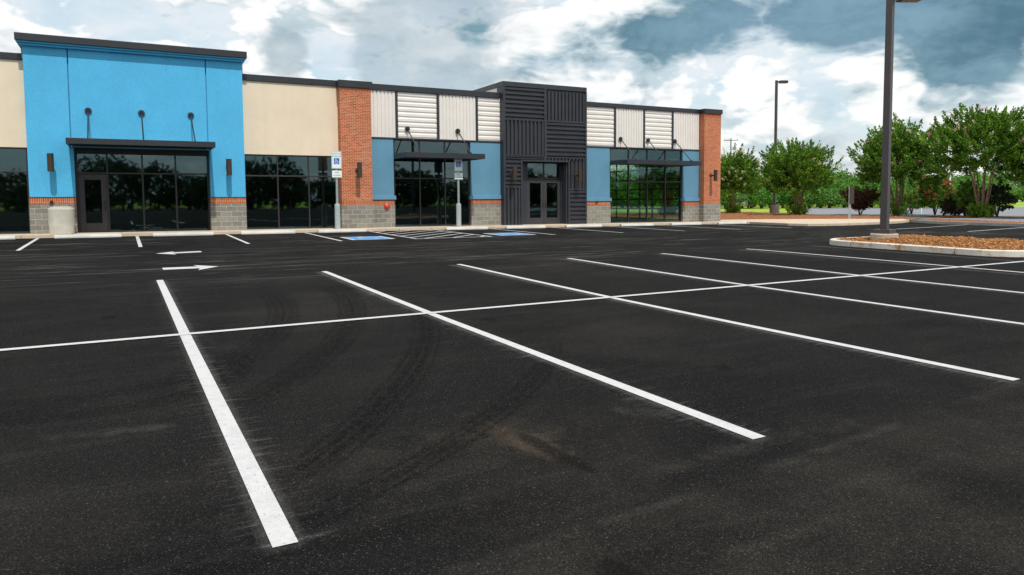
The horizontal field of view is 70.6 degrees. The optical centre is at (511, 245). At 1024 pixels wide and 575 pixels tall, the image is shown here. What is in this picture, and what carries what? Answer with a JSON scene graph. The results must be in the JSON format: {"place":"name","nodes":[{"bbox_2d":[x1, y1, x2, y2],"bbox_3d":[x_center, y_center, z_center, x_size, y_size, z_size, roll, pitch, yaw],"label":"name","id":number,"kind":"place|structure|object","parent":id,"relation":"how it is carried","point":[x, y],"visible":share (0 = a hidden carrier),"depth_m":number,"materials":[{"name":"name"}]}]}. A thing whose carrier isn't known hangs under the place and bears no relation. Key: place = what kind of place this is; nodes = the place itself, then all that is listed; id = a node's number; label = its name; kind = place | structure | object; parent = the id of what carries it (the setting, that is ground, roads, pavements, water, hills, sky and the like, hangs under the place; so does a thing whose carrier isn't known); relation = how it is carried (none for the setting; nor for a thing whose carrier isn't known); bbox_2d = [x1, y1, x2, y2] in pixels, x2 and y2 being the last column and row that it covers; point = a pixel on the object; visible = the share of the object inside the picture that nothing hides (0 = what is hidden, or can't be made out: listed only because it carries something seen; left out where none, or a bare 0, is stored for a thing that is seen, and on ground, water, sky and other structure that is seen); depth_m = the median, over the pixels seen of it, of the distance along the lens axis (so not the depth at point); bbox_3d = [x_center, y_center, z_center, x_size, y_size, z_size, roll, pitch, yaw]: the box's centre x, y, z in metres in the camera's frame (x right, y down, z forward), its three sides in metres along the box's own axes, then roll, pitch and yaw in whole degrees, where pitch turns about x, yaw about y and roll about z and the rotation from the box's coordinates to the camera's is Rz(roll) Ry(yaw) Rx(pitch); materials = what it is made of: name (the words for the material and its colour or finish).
{"place":"outdoors","nodes":[
{"label":"outdoors","id":0,"kind":"place"},
{"bbox_2d":[0,221,723,238],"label":"sidewalk","id":1,"kind":"structure","parent":0,"point":[146,233],"depth_m":31.06,"materials":[{"name":"concrete"}]},
{"bbox_2d":[48,207,74,234],"bbox_3d":[-16.228,-0.900,26.058,0.820,0.990,0.820,-2,4,-28],"label":"litter bin","id":2,"kind":"object","parent":1,"relation":"on","point":[61,220],"visible":1,"depth_m":25.74,"materials":[{"name":"concrete"}]},
{"bbox_2d":[331,151,341,228],"bbox_3d":[-7.420,-2.331,30.604,0.392,3.280,0.230,-5,6,-50],"label":"parking sign","id":3,"kind":"object","parent":1,"relation":"on","point":[336,161],"visible":1,"depth_m":30.56,"materials":[{"name":"white metal"}]},
{"bbox_2d":[454,158,462,226],"bbox_3d":[-2.475,-2.497,33.261,0.392,3.280,0.230,-5,6,-50],"label":"parking sign","id":4,"kind":"object","parent":1,"relation":"on","point":[458,165],"visible":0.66,"depth_m":33.24,"materials":[{"name":"white metal"}]},
{"bbox_2d":[0,220,1023,574],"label":"parking lot","id":5,"kind":"structure","parent":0,"point":[712,400],"depth_m":5.08,"materials":[{"name":"black asphalt"}]},
{"bbox_2d":[0,236,15,239],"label":"wheel stop","id":6,"kind":"object","parent":5,"relation":"on","point":[7,237],"visible":1,"depth_m":24.36,"materials":[{"name":"concrete"}]},
{"bbox_2d":[54,234,121,238],"bbox_3d":[-14.953,-0.330,25.541,2.050,0.125,0.160,-2,4,-29],"label":"wheel stop","id":7,"kind":"object","parent":5,"relation":"on","point":[87,236],"visible":1,"depth_m":25.47,"materials":[{"name":"concrete"}]},
{"bbox_2d":[153,232,213,235],"bbox_3d":[-12.252,-0.420,26.992,2.062,0.125,0.160,-2,4,-28],"label":"wheel stop","id":8,"kind":"object","parent":5,"relation":"on","point":[184,234],"visible":0.99,"depth_m":26.95,"materials":[{"name":"concrete"}]},
{"bbox_2d":[241,230,294,234],"bbox_3d":[-9.574,-0.510,28.432,2.034,0.125,0.160,-2,4,-28],"label":"wheel stop","id":9,"kind":"object","parent":5,"relation":"on","point":[270,232],"visible":1,"depth_m":28.38,"materials":[{"name":"concrete"}]},
{"bbox_2d":[318,229,365,232],"bbox_3d":[-6.992,-0.597,29.819,1.990,0.125,0.160,-2,4,-29],"label":"wheel stop","id":10,"kind":"object","parent":5,"relation":"on","point":[341,230],"visible":1,"depth_m":29.72,"materials":[{"name":"concrete"}]},
{"bbox_2d":[445,227,487,229],"bbox_3d":[-2.025,-0.764,32.489,2.032,0.125,0.160,-2,4,-28],"label":"wheel stop","id":11,"kind":"object","parent":5,"relation":"on","point":[463,228],"visible":0.98,"depth_m":32.37,"materials":[{"name":"concrete"}]},
{"bbox_2d":[505,225,545,228],"bbox_3d":[0.641,-0.854,33.922,2.095,0.125,0.160,-2,4,-28],"label":"wheel stop","id":12,"kind":"object","parent":5,"relation":"on","point":[520,227],"visible":0.94,"depth_m":33.78,"materials":[{"name":"concrete"}]},
{"bbox_2d":[565,224,601,227],"bbox_3d":[3.515,-0.950,35.466,2.071,0.125,0.160,-2,4,-28],"label":"wheel stop","id":13,"kind":"object","parent":5,"relation":"on","point":[592,225],"visible":0.98,"depth_m":35.39,"materials":[{"name":"concrete"}]},
{"bbox_2d":[620,223,653,225],"bbox_3d":[6.389,-1.047,37.011,2.064,0.125,0.160,-2,4,-29],"label":"wheel stop","id":14,"kind":"object","parent":5,"relation":"on","point":[647,224],"visible":0.97,"depth_m":36.99,"materials":[{"name":"concrete"}]},
{"bbox_2d":[670,222,701,224],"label":"wheel stop","id":15,"kind":"object","parent":5,"relation":"on","point":[697,223],"visible":0.98,"depth_m":38.51,"materials":[{"name":"concrete"}]},
{"bbox_2d":[717,222,746,223],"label":"wheel stop","id":16,"kind":"object","parent":5,"relation":"on","point":[731,223],"visible":0.98,"depth_m":40.04,"materials":[{"name":"concrete"}]},
{"bbox_2d":[829,234,1023,256],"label":"parking island","id":17,"kind":"structure","parent":5,"relation":"on","point":[993,247],"depth_m":18.46,"materials":[{"name":"concrete"}]},
{"bbox_2d":[870,0,920,239],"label":"lamp post","id":18,"kind":"object","parent":17,"relation":"on","point":[884,231],"visible":0.83,"depth_m":20.13,"materials":[{"name":"metal"}]},
{"bbox_2d":[911,220,1023,226],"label":"curb","id":19,"kind":"structure","parent":5,"relation":"on","point":[973,223],"depth_m":36.11,"materials":[{"name":"grey concrete"}]},
{"bbox_2d":[914,218,1023,222],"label":"mulch strip","id":20,"kind":"object","parent":5,"relation":"on","point":[950,220],"visible":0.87,"depth_m":38.91,"materials":[{"name":"brown wood"}]},
{"bbox_2d":[0,0,1023,187],"label":"sky","id":21,"kind":"structure","parent":0,"point":[728,56],"materials":[{"name":"white"}]},
{"bbox_2d":[720,219,909,225],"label":"corner sidewalk","id":22,"kind":"structure","parent":0,"point":[815,222],"depth_m":40.01,"materials":[{"name":"concrete"}]},
{"bbox_2d":[848,187,853,218],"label":"street sign","id":23,"kind":"object","parent":22,"relation":"on","point":[851,195],"visible":0.96,"depth_m":44.02,"materials":[{"name":"metal"}]},
{"bbox_2d":[611,201,1023,219],"bbox_3d":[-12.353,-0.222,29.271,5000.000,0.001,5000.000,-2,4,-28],"label":"terrain","id":24,"kind":"structure","parent":0,"point":[783,210],"depth_m":99.55,"materials":[{"name":"green plant"}]},
{"bbox_2d":[0,32,722,233],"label":"retail building","id":25,"kind":"structure","parent":24,"relation":"on","point":[100,135],"depth_m":30.80,"materials":[{"name":"blue paint"}]},
{"bbox_2d":[0,147,30,233],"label":"window","id":26,"kind":"structure","parent":25,"relation":"in","point":[14,178],"depth_m":26.20,"materials":[{"name":"black glass"}]},
{"bbox_2d":[78,174,108,232],"bbox_3d":[-15.850,-1.581,27.393,0.924,2.200,0.137,-2,4,-28],"label":"door","id":27,"kind":"structure","parent":25,"relation":"in","point":[93,203],"depth_m":27.41,"materials":[{"name":"metal"}]},
{"bbox_2d":[75,152,210,232],"bbox_3d":[-14.310,-1.947,28.247,4.610,3.260,0.130,-2,4,-28],"label":"window","id":28,"kind":"structure","parent":25,"relation":"in","point":[146,191],"depth_m":28.34,"materials":[{"name":"black glass"}]},
{"bbox_2d":[244,154,338,229],"bbox_3d":[-9.350,-2.262,30.904,3.940,3.160,0.120,-2,4,-28],"label":"window","id":29,"kind":"structure","parent":25,"relation":"in","point":[283,191],"depth_m":30.82,"materials":[{"name":"black glass"}]},
{"bbox_2d":[393,139,469,226],"bbox_3d":[-3.731,-2.898,33.897,3.790,3.990,0.120,-2,4,-28],"label":"window","id":30,"kind":"structure","parent":25,"relation":"in","point":[425,190],"depth_m":33.82,"materials":[{"name":"black glass"}]},
{"bbox_2d":[527,179,543,223],"bbox_3d":[1.190,-2.206,36.661,0.983,2.270,0.137,-2,4,-28],"label":"door","id":31,"kind":"structure","parent":25,"relation":"in","point":[535,187],"depth_m":36.69,"materials":[{"name":"metal"}]},
{"bbox_2d":[527,162,560,178],"bbox_3d":[1.599,-3.793,36.832,1.999,0.830,0.120,-2,4,-28],"label":"window","id":32,"kind":"structure","parent":25,"relation":"in","point":[535,170],"depth_m":36.80,"materials":[{"name":"black glass"}]},
{"bbox_2d":[544,179,559,223],"bbox_3d":[2.067,-2.243,37.132,0.983,2.270,0.137,-2,4,-28],"label":"door","id":33,"kind":"structure","parent":25,"relation":"in","point":[551,186],"depth_m":37.16,"materials":[{"name":"metal"}]},
{"bbox_2d":[610,157,678,219],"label":"window frame","id":34,"kind":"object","parent":25,"relation":"in","point":[652,169],"depth_m":47.23,"materials":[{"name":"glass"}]},
{"bbox_2d":[608,148,681,222],"bbox_3d":[7.385,-3.281,39.871,5.000,4.020,0.120,-2,4,-28],"label":"window","id":35,"kind":"structure","parent":25,"relation":"in","point":[680,172],"depth_m":39.97,"materials":[{"name":"black glass"}]},
{"bbox_2d":[724,138,737,155],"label":"power pole","id":36,"kind":"object","parent":24,"relation":"on","point":[730,140],"visible":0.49,"depth_m":175.85,"materials":[{"name":"grey wood"}]},
{"bbox_2d":[736,198,751,208],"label":"parked car","id":37,"kind":"object","parent":24,"relation":"on","point":[747,204],"visible":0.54,"depth_m":98.88,"materials":[{"name":"silver metal"}]},
{"bbox_2d":[611,211,917,219],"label":"mulch bed","id":38,"kind":"object","parent":24,"relation":"on","point":[724,215],"visible":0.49,"depth_m":54.65,"materials":[{"name":"brown wood"}]},
{"bbox_2d":[632,157,678,214],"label":"crape myrtle","id":39,"kind":"object","parent":38,"relation":"on","point":[670,173],"visible":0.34,"depth_m":60.38,"materials":[{"name":"green plant"}]},
{"bbox_2d":[720,142,762,212],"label":"crape myrtle","id":40,"kind":"object","parent":38,"relation":"on","point":[737,173],"visible":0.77,"depth_m":66.44,"materials":[{"name":"green plant"}]},
{"bbox_2d":[769,80,787,212],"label":"lamp post","id":41,"kind":"object","parent":38,"relation":"on","point":[774,207],"visible":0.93,"depth_m":64.80,"materials":[{"name":"metal"}]},
{"bbox_2d":[753,137,845,214],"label":"crape myrtle","id":42,"kind":"object","parent":38,"relation":"on","point":[793,166],"visible":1,"depth_m":58.31,"materials":[{"name":"green plant"}]},
{"bbox_2d":[839,186,880,214],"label":"purple shrub","id":43,"kind":"object","parent":38,"relation":"on","point":[864,198],"visible":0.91,"depth_m":56.26,"materials":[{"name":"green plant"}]},
{"bbox_2d":[847,112,948,215],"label":"crape myrtle","id":44,"kind":"object","parent":38,"relation":"on","point":[906,149],"visible":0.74,"depth_m":54.83,"materials":[{"name":"green plant"}]},
{"bbox_2d":[607,163,1023,208],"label":"wood","id":45,"kind":"object","parent":24,"relation":"on","point":[830,196],"visible":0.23,"depth_m":100.33,"materials":[{"name":"green plant"}]},
{"bbox_2d":[900,187,921,213],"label":"green shrub","id":46,"kind":"object","parent":24,"relation":"on","point":[909,194],"visible":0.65,"depth_m":60.33,"materials":[{"name":"green plant"}]},
{"bbox_2d":[905,175,956,214],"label":"flowering bush","id":47,"kind":"object","parent":24,"relation":"on","point":[929,197],"visible":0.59,"depth_m":56.81,"materials":[{"name":"green plant"}]},
{"bbox_2d":[938,193,984,215],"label":"sprawling shrub","id":48,"kind":"object","parent":24,"relation":"on","point":[948,206],"visible":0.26,"depth_m":53.16,"materials":[{"name":"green plant"}]},
{"bbox_2d":[951,178,991,215],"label":"green shrub","id":49,"kind":"object","parent":24,"relation":"on","point":[960,196],"visible":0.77,"depth_m":51.55,"materials":[{"name":"green plant"}]},
{"bbox_2d":[980,180,1017,216],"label":"green shrub","id":50,"kind":"object","parent":24,"relation":"on","point":[1005,198],"visible":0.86,"depth_m":50.23,"materials":[{"name":"green plant"}]},
{"bbox_2d":[1010,185,1023,201],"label":"hedge","id":51,"kind":"object","parent":24,"relation":"on","point":[1019,196],"visible":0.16,"depth_m":174.75,"materials":[{"name":"green plant"}]},
{"bbox_2d":[805,207,1023,221],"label":"side road","id":52,"kind":"structure","parent":0,"point":[927,213],"depth_m":64.53,"materials":[{"name":"grey asphalt"}]},
{"bbox_2d":[933,215,1023,217],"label":"mulch patch","id":53,"kind":"object","parent":52,"relation":"on","point":[979,217],"visible":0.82,"depth_m":50.91,"materials":[{"name":"brown wood"}]},
{"bbox_2d":[869,200,1023,207],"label":"road","id":54,"kind":"structure","parent":0,"point":[936,207],"depth_m":97.39,"materials":[{"name":"grey asphalt"}]},
{"bbox_2d":[911,102,1023,217],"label":"crape myrtle","id":55,"kind":"object","parent":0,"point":[992,131],"visible":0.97,"depth_m":48.96,"materials":[{"name":"green plant"}]},
{"bbox_2d":[987,127,1023,185],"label":"crape myrtle","id":56,"kind":"object","parent":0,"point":[1013,178],"visible":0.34,"depth_m":48.84,"materials":[{"name":"green plant"}]}
]}

